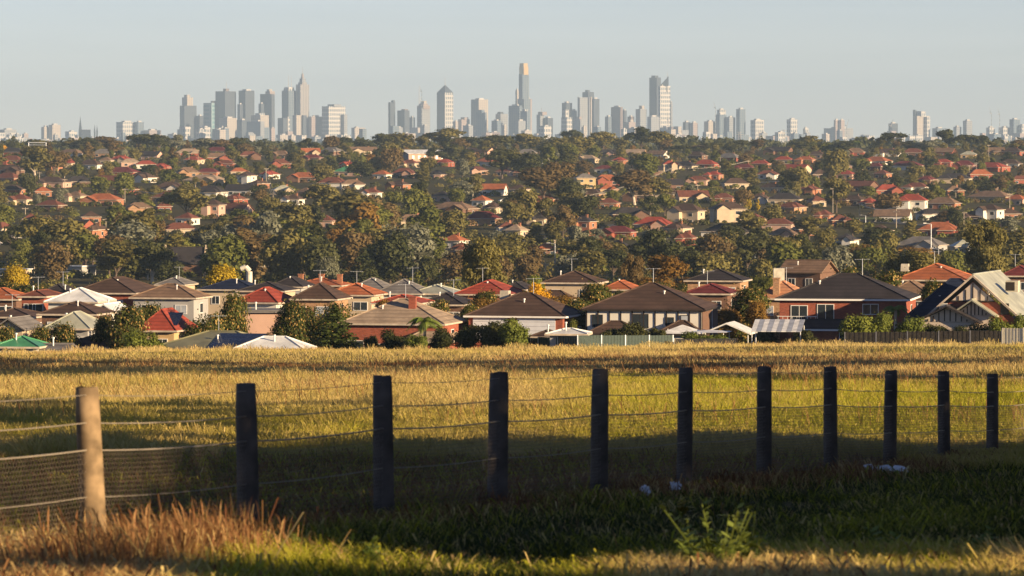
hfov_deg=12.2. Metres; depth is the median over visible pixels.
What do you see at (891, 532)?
leafy weed
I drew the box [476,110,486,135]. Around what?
tower
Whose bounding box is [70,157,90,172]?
conifer tree
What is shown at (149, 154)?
house
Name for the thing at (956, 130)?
tower
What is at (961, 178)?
broadleaf tree
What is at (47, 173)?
conifer tree
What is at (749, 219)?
gum tree
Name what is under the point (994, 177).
broadleaf tree
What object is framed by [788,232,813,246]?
gum tree
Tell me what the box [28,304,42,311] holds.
window
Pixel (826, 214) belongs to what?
house
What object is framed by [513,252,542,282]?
broadleaf tree
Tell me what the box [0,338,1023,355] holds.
meadow grass
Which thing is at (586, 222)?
house
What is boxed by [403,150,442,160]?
school hall
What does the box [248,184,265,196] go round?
broadleaf tree
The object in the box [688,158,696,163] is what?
gum tree
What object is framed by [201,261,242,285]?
garden tree
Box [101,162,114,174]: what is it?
broadleaf tree
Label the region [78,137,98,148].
gum tree
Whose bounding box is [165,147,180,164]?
tall tree
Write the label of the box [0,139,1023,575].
ground
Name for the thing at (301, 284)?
house
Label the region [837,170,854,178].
house
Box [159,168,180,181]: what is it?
gum tree
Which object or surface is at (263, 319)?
house
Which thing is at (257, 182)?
house
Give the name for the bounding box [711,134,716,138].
city building
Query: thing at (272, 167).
gum tree
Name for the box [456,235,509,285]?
gum tree
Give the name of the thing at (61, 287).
house
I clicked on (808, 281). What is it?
window
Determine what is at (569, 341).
panel fence
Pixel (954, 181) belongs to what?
gum tree
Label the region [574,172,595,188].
house
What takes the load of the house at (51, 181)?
on the ground at (432, 189)
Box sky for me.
[0,0,1023,138]
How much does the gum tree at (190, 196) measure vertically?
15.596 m
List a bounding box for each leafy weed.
[283,531,305,549]
[354,535,387,562]
[659,499,755,565]
[669,489,694,514]
[673,518,702,563]
[727,502,764,561]
[861,525,901,546]
[948,526,996,555]
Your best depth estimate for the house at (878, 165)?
2825.07 m
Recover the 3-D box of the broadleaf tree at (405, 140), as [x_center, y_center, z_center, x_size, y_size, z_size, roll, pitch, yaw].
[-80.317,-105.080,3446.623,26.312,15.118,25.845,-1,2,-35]
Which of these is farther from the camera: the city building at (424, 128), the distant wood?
the city building at (424, 128)
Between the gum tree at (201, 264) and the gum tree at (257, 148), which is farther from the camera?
the gum tree at (257, 148)
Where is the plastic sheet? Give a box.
[863,464,907,472]
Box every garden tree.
[0,278,17,289]
[0,323,16,341]
[1,261,30,286]
[13,280,47,292]
[30,323,52,342]
[32,282,48,288]
[48,317,82,346]
[89,312,113,342]
[103,302,150,351]
[140,300,163,321]
[179,309,235,337]
[195,313,226,331]
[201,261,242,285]
[215,289,252,332]
[269,298,310,343]
[299,296,336,343]
[313,256,341,279]
[316,298,357,337]
[374,296,390,306]
[425,292,453,312]
[457,301,479,330]
[462,292,496,307]
[469,288,499,307]
[523,280,553,297]
[526,269,546,290]
[546,293,581,307]
[564,297,588,309]
[573,278,614,307]
[574,311,585,329]
[644,279,674,288]
[673,282,687,291]
[718,306,743,339]
[724,283,774,343]
[743,297,775,338]
[748,272,772,291]
[749,332,784,344]
[830,264,856,272]
[869,266,909,286]
[917,274,942,302]
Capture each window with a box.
[0,306,11,310]
[24,304,32,309]
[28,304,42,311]
[175,305,186,313]
[200,303,202,312]
[211,296,219,303]
[315,306,328,315]
[353,302,367,310]
[592,314,602,326]
[632,314,648,327]
[665,317,673,324]
[680,315,688,320]
[765,306,773,315]
[788,278,794,284]
[791,305,807,318]
[805,278,812,285]
[817,304,833,318]
[862,304,878,314]
[1000,303,1008,314]
[1020,282,1023,289]
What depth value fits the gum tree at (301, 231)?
1480.30 m
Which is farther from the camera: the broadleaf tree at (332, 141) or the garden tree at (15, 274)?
the broadleaf tree at (332, 141)
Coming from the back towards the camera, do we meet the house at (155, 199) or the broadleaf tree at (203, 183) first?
the broadleaf tree at (203, 183)
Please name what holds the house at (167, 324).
on the ground at (432, 189)
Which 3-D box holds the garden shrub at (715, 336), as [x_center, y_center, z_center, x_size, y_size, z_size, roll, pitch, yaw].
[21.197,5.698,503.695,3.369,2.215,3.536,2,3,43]
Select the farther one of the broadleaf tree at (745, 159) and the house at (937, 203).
the broadleaf tree at (745, 159)
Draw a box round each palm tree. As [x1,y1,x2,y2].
[406,316,442,335]
[883,305,909,330]
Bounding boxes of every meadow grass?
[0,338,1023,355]
[0,341,1023,469]
[0,445,889,538]
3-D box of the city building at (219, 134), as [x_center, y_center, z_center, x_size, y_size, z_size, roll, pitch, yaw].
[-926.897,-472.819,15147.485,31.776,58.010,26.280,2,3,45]
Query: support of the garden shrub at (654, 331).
on the ground at (432, 189)
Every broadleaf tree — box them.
[0,144,3,154]
[0,190,10,203]
[0,202,15,224]
[19,173,38,192]
[25,241,48,280]
[31,192,41,205]
[33,238,74,283]
[39,194,47,201]
[47,233,83,264]
[60,168,69,177]
[72,162,83,175]
[87,175,112,192]
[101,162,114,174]
[102,203,131,225]
[109,150,114,157]
[111,161,119,167]
[112,172,135,197]
[118,235,150,279]
[128,148,142,159]
[140,164,156,174]
[146,184,160,196]
[151,217,169,241]
[152,157,161,163]
[154,260,186,280]
[158,158,165,163]
[160,146,169,153]
[160,153,169,160]
[162,191,179,207]
[195,230,221,246]
[197,233,249,278]
[198,147,207,158]
[200,180,207,186]
[211,213,232,223]
[214,195,228,202]
[217,166,226,174]
[220,220,246,236]
[222,174,237,187]
[225,144,235,153]
[237,143,254,153]
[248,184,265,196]
[254,164,267,176]
[256,229,307,279]
[257,195,282,211]
[265,153,273,162]
[271,200,318,227]
[286,152,300,164]
[297,238,339,279]
[303,204,325,223]
[306,159,316,168]
[307,204,321,225]
[309,163,334,182]
[321,135,340,147]
[332,228,374,270]
[338,136,352,150]
[342,188,352,194]
[345,148,352,153]
[345,161,374,178]
[355,155,366,162]
[360,239,383,278]
[365,154,375,166]
[368,155,381,170]
[368,229,415,283]
[372,148,380,155]
[376,147,405,171]
[379,142,403,154]
[385,222,438,277]
[388,132,417,147]
[398,186,434,213]
[416,254,442,285]
[434,226,445,236]
[435,249,464,285]
[438,208,472,236]
[447,186,465,201]
[455,158,470,176]
[494,230,530,254]
[495,239,524,275]
[496,252,514,283]
[502,185,540,224]
[506,253,530,276]
[510,151,542,172]
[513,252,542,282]
[521,143,528,148]
[534,137,555,152]
[540,138,578,154]
[551,254,576,275]
[553,176,573,199]
[555,191,582,207]
[575,160,593,173]
[585,143,602,156]
[606,190,621,200]
[613,213,639,226]
[614,147,626,157]
[615,162,625,174]
[625,152,661,175]
[638,229,667,242]
[639,259,651,275]
[657,156,663,163]
[687,249,731,276]
[693,230,734,254]
[721,168,746,178]
[721,251,750,276]
[722,232,739,245]
[723,142,742,151]
[737,153,753,164]
[746,184,761,194]
[746,259,774,282]
[760,203,785,219]
[762,241,805,270]
[771,160,782,168]
[774,164,786,173]
[777,174,791,190]
[790,181,802,195]
[802,150,810,155]
[806,176,821,187]
[813,161,823,171]
[813,227,837,248]
[817,142,834,152]
[819,246,855,273]
[820,149,849,177]
[824,195,841,207]
[860,226,899,248]
[862,153,873,157]
[870,148,879,155]
[898,249,913,266]
[912,187,922,195]
[917,251,940,264]
[921,148,932,161]
[924,164,942,177]
[939,248,969,271]
[944,207,965,225]
[946,153,957,161]
[953,219,971,240]
[956,166,969,174]
[957,175,964,183]
[962,142,969,150]
[971,233,1023,268]
[973,179,997,191]
[974,154,990,163]
[977,162,985,168]
[989,175,1011,189]
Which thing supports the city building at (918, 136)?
on the ground at (432, 189)
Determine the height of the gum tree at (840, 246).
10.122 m
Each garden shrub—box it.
[118,329,159,348]
[148,331,167,348]
[362,335,380,348]
[379,328,407,349]
[402,334,428,349]
[428,326,453,349]
[451,323,483,349]
[476,317,505,349]
[495,317,530,348]
[567,318,577,328]
[600,324,631,335]
[621,321,651,334]
[649,325,666,334]
[680,331,706,342]
[702,333,727,338]
[789,327,819,343]
[837,313,874,340]
[868,310,895,332]
[892,315,928,341]
[924,322,947,342]
[951,325,968,330]
[966,322,991,333]
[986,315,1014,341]
[1012,313,1023,336]
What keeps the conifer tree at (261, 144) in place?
on the ground at (432, 189)
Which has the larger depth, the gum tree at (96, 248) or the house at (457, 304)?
the gum tree at (96, 248)
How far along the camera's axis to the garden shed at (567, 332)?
499.63 m
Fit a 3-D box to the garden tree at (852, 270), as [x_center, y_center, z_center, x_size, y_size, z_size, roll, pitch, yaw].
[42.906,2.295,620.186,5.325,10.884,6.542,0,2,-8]
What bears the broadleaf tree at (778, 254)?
on the ground at (432, 189)
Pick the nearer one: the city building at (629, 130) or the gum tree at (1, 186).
the gum tree at (1, 186)
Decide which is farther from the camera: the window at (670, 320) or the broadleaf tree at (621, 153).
the broadleaf tree at (621, 153)
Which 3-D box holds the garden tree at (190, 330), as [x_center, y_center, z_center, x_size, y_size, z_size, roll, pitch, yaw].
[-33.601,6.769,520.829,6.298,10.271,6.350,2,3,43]
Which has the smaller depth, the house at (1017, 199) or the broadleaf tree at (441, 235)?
the broadleaf tree at (441, 235)
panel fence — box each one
[527,336,577,347]
[577,335,673,347]
[675,338,737,345]
[1002,327,1023,344]
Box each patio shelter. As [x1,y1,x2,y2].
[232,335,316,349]
[666,325,703,334]
[690,330,730,337]
[702,321,757,334]
[751,319,804,342]
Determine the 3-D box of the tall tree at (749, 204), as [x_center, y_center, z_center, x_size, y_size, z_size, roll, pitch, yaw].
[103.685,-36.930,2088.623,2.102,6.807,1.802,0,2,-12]
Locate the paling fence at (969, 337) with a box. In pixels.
[844,330,1001,344]
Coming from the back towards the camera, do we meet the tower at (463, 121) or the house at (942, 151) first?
the tower at (463, 121)
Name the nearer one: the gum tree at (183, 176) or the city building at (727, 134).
the gum tree at (183, 176)
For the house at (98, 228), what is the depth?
1672.97 m
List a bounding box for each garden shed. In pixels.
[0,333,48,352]
[39,337,77,350]
[528,324,553,337]
[544,322,592,346]
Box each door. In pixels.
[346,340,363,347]
[473,318,507,339]
[517,319,554,334]
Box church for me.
[79,118,90,138]
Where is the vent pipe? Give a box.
[240,265,251,281]
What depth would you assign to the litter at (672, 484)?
49.09 m
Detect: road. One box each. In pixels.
[522,221,637,241]
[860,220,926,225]
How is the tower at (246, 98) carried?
on the ground at (432, 189)
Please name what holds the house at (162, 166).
on the ground at (432, 189)
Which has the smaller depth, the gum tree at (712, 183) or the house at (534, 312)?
the house at (534, 312)
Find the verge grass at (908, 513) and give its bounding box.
[0,443,1023,575]
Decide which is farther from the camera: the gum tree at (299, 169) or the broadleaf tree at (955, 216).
the gum tree at (299, 169)
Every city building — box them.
[0,133,4,140]
[53,133,57,140]
[65,130,76,137]
[121,131,124,139]
[179,127,182,135]
[183,127,190,141]
[196,128,204,139]
[199,126,210,138]
[213,130,225,139]
[221,127,228,139]
[244,135,255,140]
[255,136,262,139]
[264,127,269,139]
[270,127,274,140]
[276,134,288,140]
[285,131,292,135]
[288,134,295,141]
[296,135,306,141]
[311,135,320,141]
[337,134,350,137]
[351,127,360,140]
[359,129,366,139]
[390,126,398,135]
[411,128,419,137]
[420,124,428,132]
[463,124,472,136]
[482,132,488,136]
[521,129,531,133]
[539,125,550,138]
[581,125,586,137]
[593,126,600,132]
[621,128,626,136]
[627,127,635,142]
[666,129,675,136]
[673,127,681,133]
[682,130,688,136]
[703,132,709,138]
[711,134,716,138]
[723,132,731,137]
[737,135,748,140]
[759,132,766,137]
[775,131,784,141]
[791,132,798,139]
[822,133,829,141]
[836,129,842,139]
[906,136,914,139]
[912,134,922,141]
[925,137,937,140]
[989,133,1000,140]
[1001,135,1007,141]
[1013,133,1023,137]
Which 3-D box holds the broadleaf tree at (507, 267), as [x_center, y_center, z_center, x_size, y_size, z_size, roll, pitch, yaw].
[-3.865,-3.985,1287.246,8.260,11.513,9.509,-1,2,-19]
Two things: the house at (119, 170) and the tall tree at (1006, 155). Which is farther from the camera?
the tall tree at (1006, 155)
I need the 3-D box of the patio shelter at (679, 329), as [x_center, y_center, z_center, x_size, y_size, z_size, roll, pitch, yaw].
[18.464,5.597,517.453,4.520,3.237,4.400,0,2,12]
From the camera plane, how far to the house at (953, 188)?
2379.89 m
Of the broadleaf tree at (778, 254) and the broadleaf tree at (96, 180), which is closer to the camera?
the broadleaf tree at (778, 254)
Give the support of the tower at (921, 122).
on the ground at (432, 189)
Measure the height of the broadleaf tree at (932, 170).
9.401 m
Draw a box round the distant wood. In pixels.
[0,134,1023,150]
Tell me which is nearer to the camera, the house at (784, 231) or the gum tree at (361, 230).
the gum tree at (361, 230)
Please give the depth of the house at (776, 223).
1832.58 m
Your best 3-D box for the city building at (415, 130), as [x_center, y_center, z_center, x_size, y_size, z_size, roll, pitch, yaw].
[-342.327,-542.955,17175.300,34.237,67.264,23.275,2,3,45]
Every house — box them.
[0,165,24,174]
[0,173,18,183]
[0,222,10,230]
[0,265,32,277]
[0,275,23,310]
[0,294,41,322]
[0,315,43,336]
[2,155,20,164]
[3,148,22,154]
[3,185,24,193]
[6,194,32,204]
[17,286,62,311]
[21,213,35,220]
[33,187,52,196]
[36,199,65,210]
[36,301,115,325]
[37,177,71,187]
[43,287,116,308]
[45,310,97,342]
[47,283,74,292]
[54,219,93,227]
[59,149,82,156]
[64,190,88,201]
[65,158,74,167]
[65,261,96,275]
[68,176,90,186]
[76,331,162,351]
[79,193,124,205]
[79,211,101,222]
[81,159,102,168]
[83,276,156,307]
[86,222,108,238]
[94,149,109,156]
[96,175,116,184]
[99,157,114,162]
[99,300,126,325]
[102,166,140,174]
[111,155,131,161]
[112,187,139,194]
[119,159,139,166]
[125,202,152,213]
[128,283,212,323]
[133,172,157,182]
[134,160,155,168]
[139,151,162,159]
[142,307,197,342]
[152,191,170,202]
[154,269,198,288]
[155,202,172,210]
[156,163,171,169]
[157,182,181,191]
[163,315,265,348]
[165,221,196,235]
[174,212,200,224]
[176,148,199,156]
[176,167,199,176]
[183,155,205,163]
[183,174,224,185]
[196,278,255,320]
[199,168,219,175]
[199,186,227,197]
[200,199,225,217]
[201,153,231,161]
[208,146,225,152]
[213,160,234,167]
[224,184,254,195]
[224,203,253,214]
[226,193,247,202]
[228,168,248,173]
[235,280,299,295]
[236,171,257,183]
[240,151,261,159]
[241,286,293,307]
[242,302,283,335]
[248,178,270,187]
[259,170,279,178]
[268,158,290,167]
[272,184,294,195]
[273,150,287,158]
[276,276,314,294]
[279,193,304,204]
[286,172,315,182]
[289,270,352,327]
[297,188,308,196]
[297,274,352,288]
[301,148,320,155]
[301,154,322,161]
[317,176,344,187]
[319,215,335,227]
[320,147,343,154]
[334,167,360,175]
[337,160,351,167]
[338,271,387,315]
[339,178,365,188]
[339,284,467,350]
[349,146,376,154]
[360,187,382,196]
[360,277,390,289]
[370,292,434,304]
[371,170,391,178]
[380,278,424,298]
[384,179,411,189]
[392,168,416,177]
[396,213,418,224]
[398,159,418,167]
[420,283,459,298]
[429,279,470,315]
[430,170,446,178]
[431,191,451,201]
[435,159,454,166]
[435,201,479,214]
[443,233,469,247]
[448,242,464,254]
[454,268,525,300]
[463,278,583,347]
[465,211,502,225]
[468,148,492,154]
[469,166,488,174]
[470,195,493,205]
[476,157,495,165]
[478,184,508,195]
[482,202,502,213]
[495,167,514,175]
[495,220,514,232]
[505,223,528,235]
[508,184,529,192]
[510,280,531,291]
[519,148,537,155]
[525,212,546,225]
[535,193,557,202]
[539,241,557,255]
[540,270,608,299]
[567,214,598,235]
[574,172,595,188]
[578,155,598,162]
[581,268,721,342]
[583,189,605,199]
[594,165,611,173]
[596,175,618,184]
[597,149,615,156]
[597,184,618,192]
[598,198,620,208]
[599,226,636,239]
[607,279,637,293]
[609,206,650,220]
[611,157,627,164]
[613,238,628,245]
[620,149,646,156]
[622,191,652,201]
[630,166,662,174]
[633,217,671,230]
[647,150,668,157]
[659,178,683,188]
[661,160,677,173]
[662,221,692,235]
[665,204,705,224]
[674,190,709,201]
[674,230,697,245]
[677,161,697,169]
[683,269,751,294]
[684,151,707,159]
[685,176,708,184]
[686,271,736,309]
[696,160,718,168]
[699,224,749,236]
[703,170,723,179]
[709,202,745,222]
[710,193,734,202]
[717,153,738,161]
[720,178,749,188]
[733,163,756,170]
[751,159,771,167]
[751,192,769,203]
[756,169,778,178]
[759,182,784,192]
[762,217,794,230]
[763,147,793,154]
[764,267,798,343]
[766,193,802,204]
[769,228,797,237]
[773,155,793,163]
[775,259,920,343]
[780,259,838,287]
[781,202,806,213]
[785,164,811,172]
[790,226,817,235]
[794,155,815,163]
[800,184,821,194]
[805,196,825,206]
[809,150,822,157]
[810,169,836,178]
[813,210,833,221]
[828,215,851,226]
[834,233,860,245]
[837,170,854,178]
[839,194,865,205]
[846,180,879,191]
[848,148,864,155]
[859,198,875,208]
[865,156,892,164]
[866,162,882,170]
[873,170,892,177]
[873,209,912,222]
[875,148,900,156]
[875,184,903,194]
[891,161,924,169]
[896,236,948,251]
[897,193,928,212]
[897,251,971,285]
[898,279,924,305]
[900,182,928,190]
[903,148,922,156]
[904,278,964,337]
[914,208,939,219]
[917,175,937,184]
[917,221,957,236]
[923,270,1023,340]
[928,196,961,208]
[933,147,956,155]
[934,159,953,166]
[936,173,972,182]
[945,185,965,195]
[949,239,970,252]
[951,160,975,169]
[960,150,976,158]
[963,211,981,222]
[966,191,1012,202]
[967,169,993,178]
[972,162,1009,171]
[975,204,1005,219]
[986,147,1004,154]
[1000,159,1022,167]
[1001,147,1023,155]
[1004,195,1023,204]
[1004,207,1021,217]
[1004,254,1023,291]
[1011,176,1023,183]
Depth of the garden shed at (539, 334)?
510.80 m
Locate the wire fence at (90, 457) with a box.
[0,366,1023,550]
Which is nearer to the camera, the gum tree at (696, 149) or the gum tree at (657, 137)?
the gum tree at (696, 149)
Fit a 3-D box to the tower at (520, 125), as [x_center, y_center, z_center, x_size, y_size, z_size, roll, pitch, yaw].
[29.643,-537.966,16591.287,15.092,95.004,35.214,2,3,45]
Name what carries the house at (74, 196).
on the ground at (432, 189)
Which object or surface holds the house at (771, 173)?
on the ground at (432, 189)
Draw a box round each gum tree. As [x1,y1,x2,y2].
[0,154,6,161]
[0,180,5,190]
[0,223,25,251]
[9,239,32,256]
[12,215,58,246]
[14,145,55,176]
[16,173,25,184]
[24,166,33,173]
[28,229,51,250]
[31,139,54,146]
[38,217,95,239]
[43,149,71,174]
[58,139,80,148]
[59,188,68,193]
[68,232,98,261]
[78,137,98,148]
[81,235,100,264]
[92,234,128,276]
[94,136,117,142]
[95,183,104,192]
[95,239,144,276]
[96,168,104,174]
[101,139,124,157]
[103,219,156,277]
[105,213,163,240]
[113,216,128,225]
[117,149,128,156]
[129,239,176,284]
[137,193,149,203]
[150,133,169,147]
[153,167,160,179]
[157,185,211,212]
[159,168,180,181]
[160,236,203,246]
[165,156,178,168]
[167,134,185,147]
[176,173,189,182]
[183,235,197,244]
[187,223,215,237]
[191,138,214,148]
[192,177,199,186]
[197,254,209,274]
[208,139,233,147]
[212,219,233,230]
[225,150,240,161]
[229,137,249,145]
[229,209,248,217]
[230,214,256,225]
[235,211,258,219]
[246,210,282,236]
[251,189,269,205]
[253,145,261,152]
[253,161,259,168]
[254,256,272,273]
[257,233,271,268]
[263,234,279,245]
[265,164,276,171]
[282,227,318,237]
[291,163,298,173]
[292,225,331,241]
[294,167,307,172]
[295,149,305,157]
[295,158,304,167]
[295,242,310,279]
[296,138,318,147]
[300,183,339,208]
[319,158,327,164]
[320,190,380,216]
[322,228,342,242]
[333,201,385,231]
[335,142,350,149]
[339,228,364,239]
[343,208,377,222]
[351,218,374,229]
[352,139,374,146]
[364,227,388,243]
[369,195,382,204]
[370,133,395,145]
[372,201,394,224]
[378,227,400,235]
[379,221,395,228]
[383,202,400,226]
[384,190,402,203]
[391,204,403,225]
[398,222,417,228]
[405,205,446,235]
[407,228,448,267]
[412,179,430,191]
[415,136,429,147]
[418,157,436,169]
[420,127,466,142]
[424,147,442,157]
[434,249,447,260]
[448,180,475,195]
[450,138,471,146]
[454,152,477,166]
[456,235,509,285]
[459,149,475,155]
[464,173,483,197]
[477,140,494,155]
[479,134,515,148]
[483,148,520,178]
[485,230,506,240]
[498,200,524,223]
[499,200,525,222]
[511,133,540,148]
[516,166,565,197]
[524,245,546,261]
[529,140,541,153]
[532,197,554,216]
[539,141,557,160]
[542,161,581,178]
[543,185,555,193]
[543,219,567,246]
[545,204,580,240]
[549,239,578,254]
[556,179,584,194]
[557,142,579,154]
[564,225,588,253]
[565,154,579,161]
[567,249,610,275]
[569,135,597,155]
[569,206,582,216]
[571,236,608,251]
[572,194,602,218]
[574,239,612,251]
[587,131,617,148]
[590,227,606,238]
[601,249,628,281]
[603,161,612,165]
[605,240,629,256]
[609,164,616,174]
[610,168,656,204]
[612,138,628,148]
[616,253,644,283]
[623,126,653,148]
[623,227,685,278]
[628,153,640,160]
[633,254,691,287]
[636,195,660,212]
[642,131,672,149]
[645,176,675,196]
[653,193,676,215]
[656,138,673,149]
[665,149,678,157]
[668,144,692,151]
[670,172,676,178]
[675,249,704,278]
[685,184,696,189]
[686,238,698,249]
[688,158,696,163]
[692,147,702,150]
[707,180,718,187]
[712,144,719,150]
[715,222,745,237]
[718,159,732,170]
[719,241,736,251]
[729,160,735,168]
[732,139,750,150]
[733,188,754,206]
[733,234,770,275]
[734,210,767,229]
[747,226,771,257]
[749,154,762,161]
[750,139,765,151]
[750,247,766,262]
[757,164,766,171]
[766,157,775,164]
[768,235,801,247]
[780,166,810,196]
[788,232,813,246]
[791,141,811,148]
[793,215,824,240]
[799,245,822,259]
[800,135,821,145]
[802,160,810,164]
[808,145,818,151]
[820,176,852,212]
[832,244,848,249]
[833,140,854,149]
[841,218,864,235]
[848,244,877,274]
[849,245,886,276]
[850,158,862,171]
[858,186,876,197]
[859,158,871,169]
[870,230,899,254]
[872,193,904,208]
[873,137,887,146]
[880,249,938,285]
[884,246,937,256]
[893,148,900,155]
[893,177,904,186]
[895,156,908,161]
[897,189,915,196]
[900,140,915,148]
[905,164,928,176]
[905,176,918,182]
[906,155,914,160]
[912,139,941,148]
[917,154,924,161]
[917,189,935,200]
[922,155,938,164]
[929,184,945,198]
[931,211,947,221]
[934,129,953,143]
[939,142,947,147]
[949,178,959,185]
[960,179,976,194]
[960,219,1010,294]
[977,144,989,153]
[980,176,990,180]
[982,219,1004,230]
[986,141,1000,146]
[990,175,1009,190]
[998,215,1020,231]
[1003,228,1023,235]
[1007,140,1023,147]
[1010,142,1019,146]
[1013,183,1023,192]
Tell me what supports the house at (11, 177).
on the ground at (432, 189)
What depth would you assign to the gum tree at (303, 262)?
1347.69 m
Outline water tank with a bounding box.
[773,268,784,281]
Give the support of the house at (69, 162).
on the ground at (432, 189)
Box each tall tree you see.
[82,142,94,159]
[141,207,156,222]
[157,237,165,242]
[162,233,189,246]
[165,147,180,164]
[185,160,200,170]
[232,226,266,280]
[234,156,246,167]
[277,218,291,233]
[324,224,337,234]
[325,157,338,169]
[335,151,347,162]
[413,165,430,180]
[437,136,460,160]
[524,224,545,246]
[542,146,557,166]
[555,148,576,170]
[576,180,586,195]
[710,150,721,161]
[743,168,760,184]
[747,198,751,209]
[755,199,760,211]
[881,161,894,172]
[901,220,921,240]
[954,192,969,205]
[999,152,1014,160]
[1006,172,1014,185]
[1017,164,1023,175]
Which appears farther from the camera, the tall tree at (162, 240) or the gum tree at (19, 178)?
the gum tree at (19, 178)
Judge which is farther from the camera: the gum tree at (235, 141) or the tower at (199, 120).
the tower at (199, 120)
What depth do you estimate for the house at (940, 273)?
642.09 m
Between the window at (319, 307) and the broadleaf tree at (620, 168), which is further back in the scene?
the broadleaf tree at (620, 168)
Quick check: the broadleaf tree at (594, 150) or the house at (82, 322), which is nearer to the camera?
the house at (82, 322)
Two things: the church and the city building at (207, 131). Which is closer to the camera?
the church
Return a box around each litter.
[640,485,650,494]
[669,481,681,489]
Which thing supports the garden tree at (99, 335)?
on the ground at (432, 189)
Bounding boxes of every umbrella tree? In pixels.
[125,133,153,149]
[452,136,480,148]
[559,129,583,138]
[690,145,706,151]
[701,142,724,148]
[880,132,909,147]
[952,134,979,151]
[975,135,988,145]
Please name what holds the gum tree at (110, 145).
on the ground at (432, 189)
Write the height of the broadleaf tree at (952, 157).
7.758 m
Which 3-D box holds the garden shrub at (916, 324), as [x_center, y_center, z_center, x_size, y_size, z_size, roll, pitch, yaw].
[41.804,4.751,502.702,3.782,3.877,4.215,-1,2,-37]
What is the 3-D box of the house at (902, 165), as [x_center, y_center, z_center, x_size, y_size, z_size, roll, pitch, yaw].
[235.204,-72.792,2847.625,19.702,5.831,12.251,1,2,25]
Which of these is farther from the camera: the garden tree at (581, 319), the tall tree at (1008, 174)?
the tall tree at (1008, 174)
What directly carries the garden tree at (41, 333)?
on the ground at (432, 189)
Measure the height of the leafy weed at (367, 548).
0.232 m
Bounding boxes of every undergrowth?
[0,145,1023,289]
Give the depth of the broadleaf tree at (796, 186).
2269.63 m
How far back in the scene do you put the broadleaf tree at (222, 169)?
2646.61 m
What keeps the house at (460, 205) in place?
on the ground at (432, 189)
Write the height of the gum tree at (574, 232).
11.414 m
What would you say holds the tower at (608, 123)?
on the ground at (432, 189)
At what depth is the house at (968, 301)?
505.23 m
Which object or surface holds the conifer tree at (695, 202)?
on the ground at (432, 189)
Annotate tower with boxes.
[0,128,15,137]
[7,133,21,138]
[41,126,48,138]
[49,123,60,140]
[116,121,134,137]
[135,121,143,134]
[144,129,160,134]
[180,95,196,138]
[196,115,202,128]
[203,101,215,137]
[215,81,235,127]
[219,117,236,138]
[237,103,242,119]
[237,119,247,137]
[239,89,254,120]
[247,120,263,136]
[251,113,268,126]
[259,102,263,112]
[260,89,274,127]
[278,117,289,134]
[282,76,295,130]
[293,115,305,135]
[296,67,308,137]
[309,115,321,138]
[322,104,346,136]
[388,100,394,133]
[397,109,409,132]
[410,116,414,132]
[417,97,429,131]
[437,85,452,136]
[453,120,457,129]
[458,117,469,130]
[471,98,487,131]
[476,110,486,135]
[492,119,500,135]
[496,112,507,135]
[502,124,506,135]
[509,104,521,134]
[515,89,518,103]
[515,119,525,133]
[517,63,529,110]
[520,109,529,130]
[529,97,531,130]
[537,108,546,133]
[543,117,552,135]
[561,110,571,131]
[562,102,571,116]
[571,109,576,129]
[574,117,585,130]
[578,97,591,134]
[582,90,593,98]
[592,97,598,132]
[605,115,611,132]
[611,106,622,137]
[623,109,626,127]
[624,119,635,128]
[636,106,646,128]
[647,115,658,131]
[649,76,660,116]
[658,72,669,129]
[660,126,669,132]
[670,101,672,126]
[683,121,689,134]
[690,121,697,136]
[704,120,714,137]
[716,113,725,134]
[717,108,725,114]
[726,116,734,139]
[736,108,745,139]
[750,119,763,139]
[787,118,796,140]
[824,127,852,141]
[834,119,838,141]
[839,119,844,136]
[888,122,897,132]
[913,110,929,139]
[932,127,945,139]
[953,126,960,136]
[963,119,971,134]
[986,126,994,138]
[998,126,1008,135]
[1009,118,1019,136]
[1018,124,1023,132]
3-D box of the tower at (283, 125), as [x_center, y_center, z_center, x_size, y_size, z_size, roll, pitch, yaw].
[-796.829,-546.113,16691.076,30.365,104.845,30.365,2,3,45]
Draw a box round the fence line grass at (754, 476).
[0,440,1018,563]
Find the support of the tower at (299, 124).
on the ground at (432, 189)
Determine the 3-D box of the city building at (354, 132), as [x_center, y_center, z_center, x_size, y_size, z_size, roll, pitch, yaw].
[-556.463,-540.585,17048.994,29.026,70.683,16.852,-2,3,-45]
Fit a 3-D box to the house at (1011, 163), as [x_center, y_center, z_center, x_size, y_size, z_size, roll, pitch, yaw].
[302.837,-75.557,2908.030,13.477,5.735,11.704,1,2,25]
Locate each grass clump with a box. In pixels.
[0,493,346,570]
[0,517,294,566]
[0,534,300,570]
[2,500,333,564]
[50,496,351,556]
[415,530,998,567]
[660,535,1016,571]
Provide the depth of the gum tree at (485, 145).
3347.50 m
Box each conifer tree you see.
[6,136,17,148]
[7,242,32,271]
[44,142,53,150]
[44,168,52,176]
[52,187,66,202]
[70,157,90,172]
[107,211,121,234]
[182,140,192,148]
[206,162,215,169]
[253,140,269,153]
[282,139,292,149]
[285,144,298,158]
[298,220,346,276]
[310,302,362,349]
[344,246,382,282]
[350,151,357,161]
[419,188,437,213]
[432,243,442,273]
[576,244,604,274]
[672,228,682,239]
[693,198,700,206]
[709,196,716,207]
[850,161,873,180]
[874,238,894,271]
[879,244,898,279]
[890,169,903,184]
[897,150,906,156]
[962,261,975,273]
[1014,188,1023,195]

